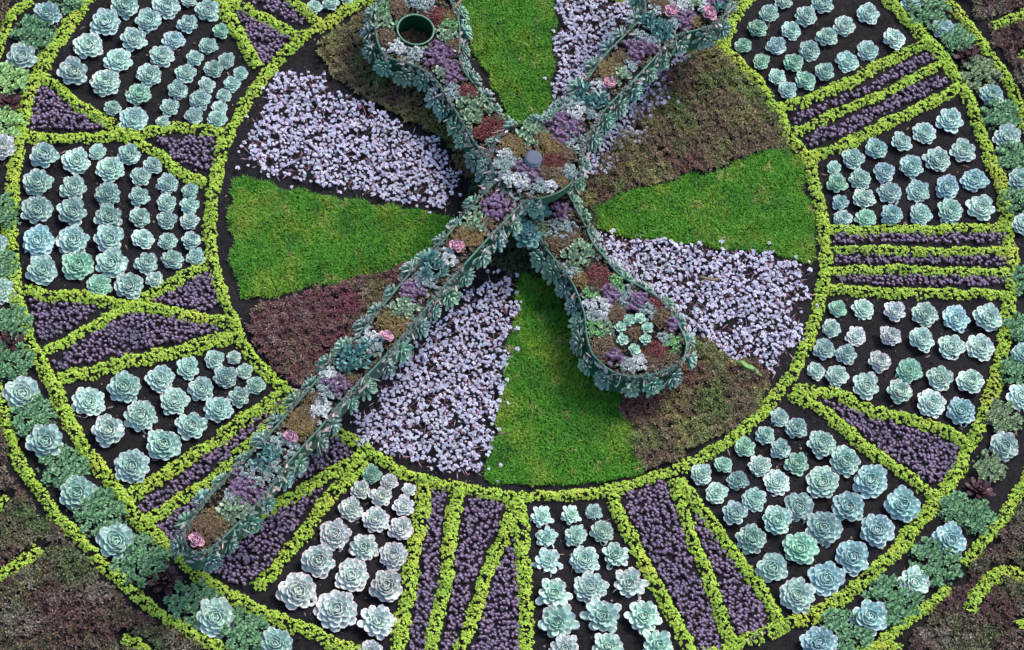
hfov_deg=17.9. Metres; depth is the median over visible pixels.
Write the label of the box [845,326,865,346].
echeveria
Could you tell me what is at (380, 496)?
echeveria
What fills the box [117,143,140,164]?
echeveria
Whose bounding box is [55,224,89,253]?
echeveria
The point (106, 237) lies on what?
echeveria
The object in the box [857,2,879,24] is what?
echeveria
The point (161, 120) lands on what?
echeveria
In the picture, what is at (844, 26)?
echeveria
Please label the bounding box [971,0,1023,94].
brown sedum
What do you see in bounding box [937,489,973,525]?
houseleek clump
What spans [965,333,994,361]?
echeveria
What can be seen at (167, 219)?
echeveria
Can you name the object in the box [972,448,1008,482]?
houseleek clump
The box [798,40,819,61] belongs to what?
echeveria
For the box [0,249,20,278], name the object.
houseleek clump
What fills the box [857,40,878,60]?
echeveria
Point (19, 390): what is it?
echeveria
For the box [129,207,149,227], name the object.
echeveria
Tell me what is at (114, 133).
lime sedum row
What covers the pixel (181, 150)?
purple sedum
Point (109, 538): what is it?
echeveria
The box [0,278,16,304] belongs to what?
echeveria
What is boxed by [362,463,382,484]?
echeveria
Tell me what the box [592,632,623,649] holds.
echeveria
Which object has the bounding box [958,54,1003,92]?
houseleek clump
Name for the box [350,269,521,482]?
white sedum
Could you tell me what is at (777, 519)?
echeveria
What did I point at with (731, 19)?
lime sedum row
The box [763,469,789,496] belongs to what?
echeveria
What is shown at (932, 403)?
echeveria
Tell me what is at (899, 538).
lime sedum ring
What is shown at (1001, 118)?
houseleek clump
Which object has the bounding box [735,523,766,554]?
echeveria
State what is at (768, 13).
echeveria
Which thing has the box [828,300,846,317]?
echeveria
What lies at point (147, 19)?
echeveria
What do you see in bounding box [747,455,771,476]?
echeveria
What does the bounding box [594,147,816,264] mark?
grass
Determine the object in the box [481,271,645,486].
grass
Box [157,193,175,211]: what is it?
echeveria
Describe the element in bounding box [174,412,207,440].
echeveria
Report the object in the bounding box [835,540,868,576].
echeveria
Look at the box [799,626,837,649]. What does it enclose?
echeveria
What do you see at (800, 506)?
echeveria
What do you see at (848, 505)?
echeveria
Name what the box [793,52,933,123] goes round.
purple sedum
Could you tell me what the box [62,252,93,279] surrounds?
echeveria
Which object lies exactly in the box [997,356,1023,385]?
houseleek clump
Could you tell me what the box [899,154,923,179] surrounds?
echeveria
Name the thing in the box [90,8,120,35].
echeveria
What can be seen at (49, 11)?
echeveria
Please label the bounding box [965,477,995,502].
maroon rosette
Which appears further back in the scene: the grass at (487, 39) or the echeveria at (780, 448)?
the grass at (487, 39)
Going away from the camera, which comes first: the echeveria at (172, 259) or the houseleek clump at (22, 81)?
the echeveria at (172, 259)
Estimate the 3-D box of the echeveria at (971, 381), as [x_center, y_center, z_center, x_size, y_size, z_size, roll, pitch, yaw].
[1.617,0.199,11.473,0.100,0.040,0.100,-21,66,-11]
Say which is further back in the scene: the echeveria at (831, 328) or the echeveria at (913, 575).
the echeveria at (831, 328)
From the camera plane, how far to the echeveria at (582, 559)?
10.93 m
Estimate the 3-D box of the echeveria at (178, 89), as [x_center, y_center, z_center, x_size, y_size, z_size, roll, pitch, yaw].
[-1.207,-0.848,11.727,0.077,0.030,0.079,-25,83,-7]
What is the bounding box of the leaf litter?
[1,0,1020,649]
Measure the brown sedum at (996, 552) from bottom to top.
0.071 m
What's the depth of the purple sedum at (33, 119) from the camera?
11.62 m
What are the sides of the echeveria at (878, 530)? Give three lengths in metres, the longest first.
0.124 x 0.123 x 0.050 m
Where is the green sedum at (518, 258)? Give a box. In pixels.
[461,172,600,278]
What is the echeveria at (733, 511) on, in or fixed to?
on the ground at (304, 58)
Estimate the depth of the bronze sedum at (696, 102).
11.90 m
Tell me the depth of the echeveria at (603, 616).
10.83 m
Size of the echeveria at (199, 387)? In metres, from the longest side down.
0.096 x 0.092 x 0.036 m
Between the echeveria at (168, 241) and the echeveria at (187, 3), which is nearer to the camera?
the echeveria at (168, 241)
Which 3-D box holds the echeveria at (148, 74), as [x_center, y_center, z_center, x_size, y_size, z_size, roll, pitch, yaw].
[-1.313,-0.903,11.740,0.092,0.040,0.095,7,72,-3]
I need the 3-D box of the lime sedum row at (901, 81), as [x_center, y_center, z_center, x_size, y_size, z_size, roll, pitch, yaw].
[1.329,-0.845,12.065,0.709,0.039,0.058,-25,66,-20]
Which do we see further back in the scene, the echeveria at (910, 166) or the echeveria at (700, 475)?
the echeveria at (910, 166)
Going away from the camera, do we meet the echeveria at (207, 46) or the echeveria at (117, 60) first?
the echeveria at (117, 60)
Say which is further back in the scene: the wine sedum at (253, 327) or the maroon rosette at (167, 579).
the wine sedum at (253, 327)
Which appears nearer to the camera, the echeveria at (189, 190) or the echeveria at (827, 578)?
the echeveria at (827, 578)
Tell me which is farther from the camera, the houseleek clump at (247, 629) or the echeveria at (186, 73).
the echeveria at (186, 73)
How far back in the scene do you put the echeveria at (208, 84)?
11.75 m
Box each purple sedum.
[29,298,96,339]
[30,85,103,130]
[52,312,217,368]
[137,399,283,514]
[153,271,218,311]
[156,469,232,545]
[157,134,215,170]
[214,488,322,585]
[236,9,289,63]
[252,0,304,23]
[282,435,352,487]
[409,488,446,649]
[441,497,504,649]
[471,539,520,649]
[624,480,721,649]
[694,513,769,643]
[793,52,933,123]
[806,75,948,146]
[824,399,958,482]
[833,230,1006,244]
[834,252,1009,266]
[837,273,1009,286]
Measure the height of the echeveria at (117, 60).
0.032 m
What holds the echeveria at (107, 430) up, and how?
on the ground at (304, 58)
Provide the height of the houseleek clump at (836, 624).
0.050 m
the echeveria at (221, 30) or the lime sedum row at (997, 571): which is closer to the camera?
the lime sedum row at (997, 571)
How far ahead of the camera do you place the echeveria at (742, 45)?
12.12 m
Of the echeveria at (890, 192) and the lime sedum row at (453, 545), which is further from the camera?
the echeveria at (890, 192)
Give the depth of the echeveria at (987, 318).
11.61 m
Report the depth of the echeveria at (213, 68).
11.79 m
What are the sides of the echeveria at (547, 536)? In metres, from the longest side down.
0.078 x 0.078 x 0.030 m
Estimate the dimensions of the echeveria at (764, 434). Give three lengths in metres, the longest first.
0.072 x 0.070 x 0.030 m
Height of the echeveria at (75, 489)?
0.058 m
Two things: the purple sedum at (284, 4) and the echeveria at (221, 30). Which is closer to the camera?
the echeveria at (221, 30)
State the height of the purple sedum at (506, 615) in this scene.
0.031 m
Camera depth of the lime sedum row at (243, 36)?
11.88 m
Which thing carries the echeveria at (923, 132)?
on the ground at (304, 58)
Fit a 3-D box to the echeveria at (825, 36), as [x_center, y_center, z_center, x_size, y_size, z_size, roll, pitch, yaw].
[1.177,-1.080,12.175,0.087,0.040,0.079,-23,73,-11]
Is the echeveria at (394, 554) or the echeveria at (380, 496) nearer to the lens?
the echeveria at (394, 554)
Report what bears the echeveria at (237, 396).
on the ground at (304, 58)
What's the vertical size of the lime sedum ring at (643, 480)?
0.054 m
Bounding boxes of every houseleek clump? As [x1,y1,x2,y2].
[0,60,31,98]
[0,105,28,137]
[0,192,22,228]
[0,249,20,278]
[0,303,33,339]
[0,340,35,381]
[7,393,56,437]
[8,14,56,53]
[37,444,90,489]
[48,0,84,14]
[71,486,127,537]
[109,532,170,588]
[163,577,223,627]
[215,606,269,649]
[820,607,874,649]
[861,573,924,627]
[905,0,951,33]
[908,536,963,587]
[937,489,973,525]
[939,23,974,55]
[957,497,997,535]
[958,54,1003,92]
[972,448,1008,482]
[979,98,1021,130]
[983,398,1023,434]
[993,140,1023,172]
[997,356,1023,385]
[998,186,1023,215]
[1001,311,1023,342]
[1006,265,1023,295]
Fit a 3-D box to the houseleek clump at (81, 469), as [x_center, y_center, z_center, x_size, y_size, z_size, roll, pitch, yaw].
[-1.500,0.474,10.900,0.185,0.051,0.177,13,59,0]
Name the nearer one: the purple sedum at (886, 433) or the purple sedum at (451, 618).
the purple sedum at (451, 618)
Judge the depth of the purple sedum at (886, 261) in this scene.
11.73 m
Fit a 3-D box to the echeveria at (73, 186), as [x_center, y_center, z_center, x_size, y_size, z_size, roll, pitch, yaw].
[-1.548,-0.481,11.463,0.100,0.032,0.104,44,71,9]
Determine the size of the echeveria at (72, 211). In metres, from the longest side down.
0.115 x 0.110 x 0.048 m
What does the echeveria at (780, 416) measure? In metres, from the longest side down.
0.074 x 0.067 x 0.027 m
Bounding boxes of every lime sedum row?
[0,495,11,518]
[0,543,43,581]
[23,284,226,328]
[27,121,222,144]
[36,72,206,188]
[43,260,208,354]
[57,329,233,383]
[118,390,284,505]
[120,633,150,649]
[140,399,286,528]
[215,0,263,68]
[224,0,298,40]
[240,449,365,538]
[249,457,370,590]
[284,0,321,24]
[390,477,431,649]
[424,487,466,649]
[453,501,519,649]
[510,497,535,649]
[604,490,695,649]
[668,477,739,649]
[674,477,784,626]
[718,0,754,47]
[777,38,933,110]
[787,387,941,502]
[791,60,948,136]
[792,383,970,449]
[804,82,963,163]
[824,263,1012,278]
[825,244,1010,257]
[826,222,1004,237]
[827,283,1009,300]
[857,641,903,649]
[963,565,1023,613]
[991,8,1023,30]
[1013,619,1023,628]
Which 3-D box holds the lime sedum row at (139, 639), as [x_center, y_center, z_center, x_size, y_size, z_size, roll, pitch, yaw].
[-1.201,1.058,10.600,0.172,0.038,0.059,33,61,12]
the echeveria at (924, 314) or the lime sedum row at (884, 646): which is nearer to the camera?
the lime sedum row at (884, 646)
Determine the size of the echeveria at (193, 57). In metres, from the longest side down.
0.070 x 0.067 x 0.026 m
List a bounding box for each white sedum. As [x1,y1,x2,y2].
[235,69,461,212]
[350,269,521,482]
[543,0,688,178]
[595,228,818,378]
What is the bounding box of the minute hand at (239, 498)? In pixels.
[169,0,737,573]
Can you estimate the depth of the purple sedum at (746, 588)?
10.96 m
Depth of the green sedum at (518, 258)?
11.54 m
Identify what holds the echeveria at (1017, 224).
on the ground at (304, 58)
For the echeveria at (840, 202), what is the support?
on the ground at (304, 58)
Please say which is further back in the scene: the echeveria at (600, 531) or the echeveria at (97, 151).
the echeveria at (97, 151)
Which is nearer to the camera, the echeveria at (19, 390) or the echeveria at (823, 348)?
the echeveria at (19, 390)
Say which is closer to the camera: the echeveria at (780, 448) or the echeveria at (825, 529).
the echeveria at (825, 529)
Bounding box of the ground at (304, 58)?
[0,0,1023,649]
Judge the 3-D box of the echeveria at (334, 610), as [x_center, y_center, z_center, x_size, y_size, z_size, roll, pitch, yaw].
[-0.583,0.943,10.735,0.151,0.048,0.147,8,68,6]
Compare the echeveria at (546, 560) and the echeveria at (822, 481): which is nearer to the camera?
the echeveria at (546, 560)
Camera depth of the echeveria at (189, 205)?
11.48 m
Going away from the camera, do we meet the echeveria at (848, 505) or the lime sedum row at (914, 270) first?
the echeveria at (848, 505)
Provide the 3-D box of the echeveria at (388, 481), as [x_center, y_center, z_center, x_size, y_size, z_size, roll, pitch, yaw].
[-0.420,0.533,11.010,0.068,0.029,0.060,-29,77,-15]
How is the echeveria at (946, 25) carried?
on the ground at (304, 58)
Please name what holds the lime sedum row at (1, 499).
on the ground at (304, 58)
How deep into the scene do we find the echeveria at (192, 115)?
11.68 m
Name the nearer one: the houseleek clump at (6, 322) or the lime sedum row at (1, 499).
the lime sedum row at (1, 499)
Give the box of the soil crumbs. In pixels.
[0,0,1023,649]
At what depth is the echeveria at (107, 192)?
11.46 m
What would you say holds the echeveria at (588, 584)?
on the ground at (304, 58)
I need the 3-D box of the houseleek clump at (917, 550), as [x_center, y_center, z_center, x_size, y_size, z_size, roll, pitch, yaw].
[1.449,0.805,11.091,0.200,0.044,0.195,13,59,0]
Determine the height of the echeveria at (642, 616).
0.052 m
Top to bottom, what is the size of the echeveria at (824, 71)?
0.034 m
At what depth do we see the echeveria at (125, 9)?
11.88 m
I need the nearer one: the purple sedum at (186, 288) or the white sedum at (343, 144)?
the purple sedum at (186, 288)
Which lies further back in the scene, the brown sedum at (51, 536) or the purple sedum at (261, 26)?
the purple sedum at (261, 26)
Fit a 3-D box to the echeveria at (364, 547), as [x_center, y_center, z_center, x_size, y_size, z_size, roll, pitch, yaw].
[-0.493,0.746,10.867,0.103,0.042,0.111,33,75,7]
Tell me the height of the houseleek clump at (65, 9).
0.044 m
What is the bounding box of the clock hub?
[476,114,590,218]
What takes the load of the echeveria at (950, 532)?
on the ground at (304, 58)
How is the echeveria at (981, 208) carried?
on the ground at (304, 58)
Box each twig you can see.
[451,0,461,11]
[699,276,719,280]
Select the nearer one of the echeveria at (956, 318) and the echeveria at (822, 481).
the echeveria at (822, 481)
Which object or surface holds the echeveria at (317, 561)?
on the ground at (304, 58)
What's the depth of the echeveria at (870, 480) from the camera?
11.21 m
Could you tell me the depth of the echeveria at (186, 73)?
11.76 m
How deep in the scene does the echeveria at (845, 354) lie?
11.47 m
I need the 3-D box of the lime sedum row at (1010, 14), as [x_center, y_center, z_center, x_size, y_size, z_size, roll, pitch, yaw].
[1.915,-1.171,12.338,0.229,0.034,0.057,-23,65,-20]
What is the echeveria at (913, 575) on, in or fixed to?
on the ground at (304, 58)
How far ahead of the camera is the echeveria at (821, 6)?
12.25 m
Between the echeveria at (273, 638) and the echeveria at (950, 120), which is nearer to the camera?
the echeveria at (273, 638)
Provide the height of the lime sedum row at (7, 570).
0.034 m
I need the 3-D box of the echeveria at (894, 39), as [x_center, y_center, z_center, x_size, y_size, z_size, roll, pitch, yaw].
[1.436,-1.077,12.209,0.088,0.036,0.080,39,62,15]
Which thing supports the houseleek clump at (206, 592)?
on the ground at (304, 58)
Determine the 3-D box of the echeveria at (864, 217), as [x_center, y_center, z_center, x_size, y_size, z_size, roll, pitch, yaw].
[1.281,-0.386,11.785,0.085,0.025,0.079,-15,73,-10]
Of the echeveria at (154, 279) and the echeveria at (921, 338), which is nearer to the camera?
the echeveria at (154, 279)
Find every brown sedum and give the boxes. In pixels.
[0,0,11,31]
[0,428,203,649]
[908,501,1023,649]
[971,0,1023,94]
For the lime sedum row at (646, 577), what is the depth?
10.94 m
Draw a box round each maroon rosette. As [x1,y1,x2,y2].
[0,89,21,109]
[0,329,24,352]
[147,563,182,595]
[954,42,982,68]
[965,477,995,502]
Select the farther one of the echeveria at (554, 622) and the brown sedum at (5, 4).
the brown sedum at (5, 4)
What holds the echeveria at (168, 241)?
on the ground at (304, 58)
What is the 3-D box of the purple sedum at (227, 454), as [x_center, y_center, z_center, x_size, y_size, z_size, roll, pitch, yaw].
[-1.011,0.450,10.992,0.665,0.026,0.073,-37,70,-25]
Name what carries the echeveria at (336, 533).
on the ground at (304, 58)
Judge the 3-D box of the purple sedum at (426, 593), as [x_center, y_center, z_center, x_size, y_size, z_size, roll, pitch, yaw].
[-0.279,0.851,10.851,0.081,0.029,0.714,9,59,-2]
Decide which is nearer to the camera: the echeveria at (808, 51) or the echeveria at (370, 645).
the echeveria at (370, 645)
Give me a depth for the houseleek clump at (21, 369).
11.07 m
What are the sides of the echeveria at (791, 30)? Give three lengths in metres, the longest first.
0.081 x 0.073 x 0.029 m
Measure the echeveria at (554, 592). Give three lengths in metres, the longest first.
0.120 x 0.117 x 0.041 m
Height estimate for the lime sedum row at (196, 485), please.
0.036 m
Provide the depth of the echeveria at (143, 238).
11.39 m
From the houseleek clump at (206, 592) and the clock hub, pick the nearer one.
the houseleek clump at (206, 592)
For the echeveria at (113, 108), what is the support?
on the ground at (304, 58)
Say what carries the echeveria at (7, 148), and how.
on the ground at (304, 58)
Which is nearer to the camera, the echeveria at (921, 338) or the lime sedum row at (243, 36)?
the echeveria at (921, 338)
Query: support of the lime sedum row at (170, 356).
on the ground at (304, 58)
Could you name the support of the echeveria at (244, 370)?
on the ground at (304, 58)
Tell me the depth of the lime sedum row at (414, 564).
10.86 m
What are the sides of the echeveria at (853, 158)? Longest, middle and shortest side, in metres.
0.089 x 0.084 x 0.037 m
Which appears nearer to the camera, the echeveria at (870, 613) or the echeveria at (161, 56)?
the echeveria at (870, 613)
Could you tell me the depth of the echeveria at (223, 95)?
11.74 m
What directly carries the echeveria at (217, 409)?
on the ground at (304, 58)
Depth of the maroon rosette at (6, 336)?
11.11 m
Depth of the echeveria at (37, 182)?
11.45 m
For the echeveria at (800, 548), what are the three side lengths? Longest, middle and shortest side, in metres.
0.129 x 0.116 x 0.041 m
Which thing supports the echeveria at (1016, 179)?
on the ground at (304, 58)
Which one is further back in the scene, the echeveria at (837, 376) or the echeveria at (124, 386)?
the echeveria at (837, 376)
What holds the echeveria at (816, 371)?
on the ground at (304, 58)
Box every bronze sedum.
[315,6,475,177]
[580,45,788,205]
[617,329,770,469]
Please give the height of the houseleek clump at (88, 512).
0.047 m
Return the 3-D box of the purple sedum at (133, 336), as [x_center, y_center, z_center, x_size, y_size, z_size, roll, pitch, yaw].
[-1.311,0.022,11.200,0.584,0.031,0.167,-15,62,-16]
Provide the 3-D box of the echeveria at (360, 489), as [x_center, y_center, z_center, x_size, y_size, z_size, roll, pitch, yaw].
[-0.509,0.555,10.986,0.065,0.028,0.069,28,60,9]
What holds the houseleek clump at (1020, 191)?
on the ground at (304, 58)
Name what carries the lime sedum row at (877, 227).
on the ground at (304, 58)
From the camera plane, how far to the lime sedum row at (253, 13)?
11.94 m
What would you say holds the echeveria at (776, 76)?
on the ground at (304, 58)
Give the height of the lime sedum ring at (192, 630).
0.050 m
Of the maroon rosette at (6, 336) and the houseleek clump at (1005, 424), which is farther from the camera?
the houseleek clump at (1005, 424)
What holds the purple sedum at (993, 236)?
on the ground at (304, 58)
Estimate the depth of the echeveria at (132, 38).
11.81 m
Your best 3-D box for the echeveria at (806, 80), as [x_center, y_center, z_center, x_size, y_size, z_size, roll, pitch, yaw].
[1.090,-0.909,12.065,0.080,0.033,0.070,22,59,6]
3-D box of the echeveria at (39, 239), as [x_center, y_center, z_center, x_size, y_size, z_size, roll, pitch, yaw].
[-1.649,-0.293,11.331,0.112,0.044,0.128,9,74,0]
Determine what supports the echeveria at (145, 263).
on the ground at (304, 58)
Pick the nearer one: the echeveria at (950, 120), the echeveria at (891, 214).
the echeveria at (891, 214)
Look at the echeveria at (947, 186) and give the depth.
11.89 m
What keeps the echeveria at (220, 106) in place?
on the ground at (304, 58)
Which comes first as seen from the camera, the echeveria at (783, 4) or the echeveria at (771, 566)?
the echeveria at (771, 566)
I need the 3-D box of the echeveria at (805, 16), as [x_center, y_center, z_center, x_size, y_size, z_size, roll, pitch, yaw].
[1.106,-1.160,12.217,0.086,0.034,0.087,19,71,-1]
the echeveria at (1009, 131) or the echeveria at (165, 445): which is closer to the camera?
the echeveria at (165, 445)
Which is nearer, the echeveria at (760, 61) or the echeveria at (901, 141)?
the echeveria at (901, 141)
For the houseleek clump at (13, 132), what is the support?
on the ground at (304, 58)
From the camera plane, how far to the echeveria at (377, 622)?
10.73 m
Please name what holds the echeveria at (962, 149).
on the ground at (304, 58)
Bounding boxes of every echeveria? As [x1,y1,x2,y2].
[0,133,16,159]
[0,234,8,254]
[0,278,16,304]
[1,375,39,409]
[6,42,37,69]
[20,195,53,225]
[22,168,53,195]
[23,224,54,256]
[25,255,57,285]
[25,424,65,456]
[29,142,59,167]
[33,1,62,27]
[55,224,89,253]
[56,56,87,84]
[56,196,86,225]
[59,174,86,198]
[59,475,96,509]
[61,147,90,174]
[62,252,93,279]
[71,387,104,417]
[73,33,102,58]
[86,274,112,296]
[89,69,120,96]
[89,143,106,159]
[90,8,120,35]
[91,413,124,447]
[93,203,122,226]
[93,224,123,251]
[94,181,120,204]
[95,157,123,182]
[95,247,128,277]
[95,522,133,558]
[103,48,132,72]
[104,100,121,115]
[106,370,141,404]
[110,0,138,20]
[114,272,143,299]
[114,448,149,483]
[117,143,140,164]
[119,106,148,133]
[120,27,147,51]
[123,400,157,433]
[125,84,151,105]
[128,187,150,206]
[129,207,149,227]
[130,168,150,186]
[131,229,154,248]
[133,252,157,275]
[135,7,161,33]
[136,63,160,86]
[143,157,161,173]
[144,364,174,392]
[145,271,162,287]
[146,429,181,460]
[149,45,174,67]
[152,0,180,18]
[155,115,169,127]
[155,173,178,193]
[156,210,177,229]
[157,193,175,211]
[157,232,177,250]
[160,99,178,116]
[160,387,190,414]
[161,31,185,49]
[161,250,183,268]
[168,79,187,99]
[174,64,196,82]
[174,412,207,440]
[176,15,196,33]
[177,356,198,380]
[179,197,199,213]
[180,212,199,229]
[181,0,196,6]
[181,183,198,198]
[181,231,200,249]
[184,107,202,123]
[186,50,203,65]
[186,247,205,265]
[187,376,212,400]
[189,89,210,110]
[193,597,234,638]
[194,0,219,21]
[198,76,215,92]
[199,38,218,54]
[203,60,223,77]
[203,397,233,422]
[204,350,223,369]
[207,110,227,127]
[211,101,227,112]
[212,23,228,38]
[212,366,236,388]
[215,88,231,102]
[218,52,234,68]
[223,76,240,92]
[226,350,240,363]
[227,386,248,407]
[233,66,248,80]
[235,363,252,378]
[246,376,265,394]
[260,626,292,649]
[275,572,316,609]
[301,543,335,578]
[306,0,322,14]
[312,589,357,632]
[320,518,351,551]
[322,0,339,9]
[335,558,369,591]
[338,495,362,521]
[342,0,352,4]
[348,534,378,560]
[350,480,370,498]
[357,604,397,639]
[359,640,382,649]
[361,506,389,532]
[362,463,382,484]
[368,486,391,506]
[369,569,402,601]
[379,541,407,570]
[380,473,398,489]
[388,516,413,539]
[391,494,414,515]
[402,483,415,495]
[530,505,553,527]
[531,547,562,575]
[535,525,558,548]
[535,578,572,608]
[537,604,579,637]
[548,634,578,649]
[561,505,581,524]
[565,524,586,546]
[569,545,599,572]
[574,570,609,602]
[579,596,621,633]
[585,504,602,519]
[589,520,613,545]
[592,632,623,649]
[602,542,628,569]
[612,567,648,600]
[623,600,662,635]
[642,629,673,649]
[691,464,711,485]
[706,482,728,503]
[714,456,731,472]
[722,500,747,524]
[726,470,749,490]
[734,38,750,52]
[734,436,755,456]
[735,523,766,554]
[741,487,766,511]
[747,19,767,36]
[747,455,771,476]
[753,53,769,69]
[755,426,774,444]
[755,552,787,582]
[759,4,778,22]
[762,505,791,534]
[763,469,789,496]
[765,37,785,54]
[769,68,785,84]
[770,407,788,426]
[771,438,790,458]
[775,0,792,8]
[778,81,796,98]
[779,577,815,613]
[781,21,800,40]
[782,532,819,564]
[783,53,803,71]
[784,452,808,476]
[784,492,813,523]
[785,417,806,437]
[794,6,816,26]
[795,71,815,90]
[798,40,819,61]
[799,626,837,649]
[805,511,842,547]
[806,430,835,458]
[806,465,838,497]
[807,362,824,380]
[807,561,845,596]
[811,0,833,13]
[813,338,835,359]
[815,27,837,45]
[815,63,833,80]
[822,318,840,337]
[825,365,848,387]
[826,173,848,192]
[827,160,840,174]
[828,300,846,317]
[829,445,860,477]
[831,491,864,521]
[832,194,849,209]
[833,15,855,36]
[834,210,852,227]
[835,50,858,72]
[835,344,856,364]
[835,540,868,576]
[842,148,864,168]
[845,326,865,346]
[848,168,870,188]
[849,599,886,636]
[851,298,873,319]
[853,188,875,208]
[853,371,878,400]
[853,464,886,498]
[854,209,875,227]
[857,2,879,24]
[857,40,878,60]
[860,513,894,547]
[865,137,887,158]
[868,350,890,373]
[873,162,894,182]
[876,182,901,204]
[880,326,900,345]
[881,204,902,225]
[883,28,905,50]
[883,485,920,522]
[884,301,905,321]
[886,378,912,403]
[891,131,911,150]
[895,358,922,383]
[897,565,930,595]
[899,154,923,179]
[901,0,924,10]
[905,179,929,202]
[909,327,934,352]
[910,203,932,225]
[911,302,938,326]
[912,122,935,143]
[917,388,946,418]
[921,146,950,171]
[926,365,953,390]
[932,18,954,38]
[932,521,966,555]
[935,108,963,133]
[935,174,958,199]
[937,198,962,224]
[938,335,965,359]
[942,305,970,332]
[946,396,974,426]
[949,138,975,161]
[956,369,984,393]
[959,168,989,191]
[965,194,995,220]
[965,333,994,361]
[972,302,1001,331]
[979,84,1003,104]
[989,430,1017,461]
[992,122,1020,151]
[1005,384,1023,411]
[1008,167,1023,189]
[1010,342,1023,364]
[1011,213,1023,234]
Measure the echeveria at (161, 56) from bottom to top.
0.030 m
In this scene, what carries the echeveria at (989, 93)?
on the ground at (304, 58)
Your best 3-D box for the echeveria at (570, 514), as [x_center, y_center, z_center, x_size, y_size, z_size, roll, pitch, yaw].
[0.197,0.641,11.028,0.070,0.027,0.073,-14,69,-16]
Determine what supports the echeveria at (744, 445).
on the ground at (304, 58)
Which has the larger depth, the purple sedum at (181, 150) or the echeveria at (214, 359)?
the purple sedum at (181, 150)
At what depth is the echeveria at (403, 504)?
10.97 m
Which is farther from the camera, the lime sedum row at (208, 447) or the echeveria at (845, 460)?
the echeveria at (845, 460)
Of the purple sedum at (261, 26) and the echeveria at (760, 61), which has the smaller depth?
the purple sedum at (261, 26)
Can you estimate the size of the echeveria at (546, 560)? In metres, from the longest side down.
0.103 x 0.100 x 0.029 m
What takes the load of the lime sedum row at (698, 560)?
on the ground at (304, 58)
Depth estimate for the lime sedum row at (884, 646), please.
10.90 m
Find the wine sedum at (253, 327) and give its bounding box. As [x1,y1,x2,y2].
[245,261,415,389]
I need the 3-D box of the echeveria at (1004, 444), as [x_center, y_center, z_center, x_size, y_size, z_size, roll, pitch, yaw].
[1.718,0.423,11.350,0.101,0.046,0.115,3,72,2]
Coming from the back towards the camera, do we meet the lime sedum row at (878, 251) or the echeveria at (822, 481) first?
the lime sedum row at (878, 251)
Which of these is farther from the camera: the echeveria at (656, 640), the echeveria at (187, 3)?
the echeveria at (187, 3)
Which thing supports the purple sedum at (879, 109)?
on the ground at (304, 58)
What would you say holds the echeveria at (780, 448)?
on the ground at (304, 58)
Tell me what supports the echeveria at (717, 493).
on the ground at (304, 58)
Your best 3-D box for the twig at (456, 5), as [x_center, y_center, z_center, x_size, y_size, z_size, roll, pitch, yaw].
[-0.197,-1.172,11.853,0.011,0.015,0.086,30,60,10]
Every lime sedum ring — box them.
[0,0,1023,649]
[1,0,1019,649]
[201,0,833,503]
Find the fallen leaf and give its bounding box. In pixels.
[737,360,761,375]
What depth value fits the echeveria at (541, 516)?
11.01 m
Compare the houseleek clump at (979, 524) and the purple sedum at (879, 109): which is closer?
the houseleek clump at (979, 524)
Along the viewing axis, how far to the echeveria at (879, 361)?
11.47 m
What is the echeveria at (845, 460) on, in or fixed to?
on the ground at (304, 58)
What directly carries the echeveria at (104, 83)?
on the ground at (304, 58)
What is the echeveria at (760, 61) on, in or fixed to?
on the ground at (304, 58)
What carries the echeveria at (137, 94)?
on the ground at (304, 58)
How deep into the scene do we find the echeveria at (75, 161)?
11.51 m
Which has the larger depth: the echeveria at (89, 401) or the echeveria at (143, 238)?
the echeveria at (143, 238)
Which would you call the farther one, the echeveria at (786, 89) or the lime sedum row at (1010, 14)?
the lime sedum row at (1010, 14)
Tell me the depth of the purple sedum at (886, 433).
11.33 m
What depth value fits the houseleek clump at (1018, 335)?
11.61 m
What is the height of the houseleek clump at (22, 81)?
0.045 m
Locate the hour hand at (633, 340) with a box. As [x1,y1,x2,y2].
[359,0,697,397]
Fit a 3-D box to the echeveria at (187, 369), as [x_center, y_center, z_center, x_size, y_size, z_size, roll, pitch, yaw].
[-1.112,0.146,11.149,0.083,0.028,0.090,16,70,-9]
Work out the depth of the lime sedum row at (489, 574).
10.87 m
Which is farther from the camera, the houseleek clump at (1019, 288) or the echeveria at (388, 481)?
the houseleek clump at (1019, 288)
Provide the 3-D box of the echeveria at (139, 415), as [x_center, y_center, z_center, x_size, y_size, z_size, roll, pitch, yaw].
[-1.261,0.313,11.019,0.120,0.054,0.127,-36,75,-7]
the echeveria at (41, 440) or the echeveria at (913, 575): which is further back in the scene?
the echeveria at (913, 575)
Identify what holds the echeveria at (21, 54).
on the ground at (304, 58)
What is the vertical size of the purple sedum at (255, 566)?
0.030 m
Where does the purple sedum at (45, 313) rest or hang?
on the ground at (304, 58)
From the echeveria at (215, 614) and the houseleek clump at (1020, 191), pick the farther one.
the houseleek clump at (1020, 191)
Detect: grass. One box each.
[226,174,455,299]
[461,0,558,124]
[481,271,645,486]
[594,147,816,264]
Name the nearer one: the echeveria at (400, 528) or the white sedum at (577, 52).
the echeveria at (400, 528)
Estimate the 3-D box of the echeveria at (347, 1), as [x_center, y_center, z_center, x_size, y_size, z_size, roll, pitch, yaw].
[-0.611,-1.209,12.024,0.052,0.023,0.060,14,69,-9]
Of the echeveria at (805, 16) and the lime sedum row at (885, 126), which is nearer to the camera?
the lime sedum row at (885, 126)
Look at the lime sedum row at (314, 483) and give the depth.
10.98 m
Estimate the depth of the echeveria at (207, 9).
11.91 m
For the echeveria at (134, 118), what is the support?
on the ground at (304, 58)
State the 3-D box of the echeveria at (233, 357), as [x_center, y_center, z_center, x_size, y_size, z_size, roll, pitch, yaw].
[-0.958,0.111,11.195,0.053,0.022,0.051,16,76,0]
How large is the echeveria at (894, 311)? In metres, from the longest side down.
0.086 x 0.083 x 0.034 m
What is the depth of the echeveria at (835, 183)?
11.84 m

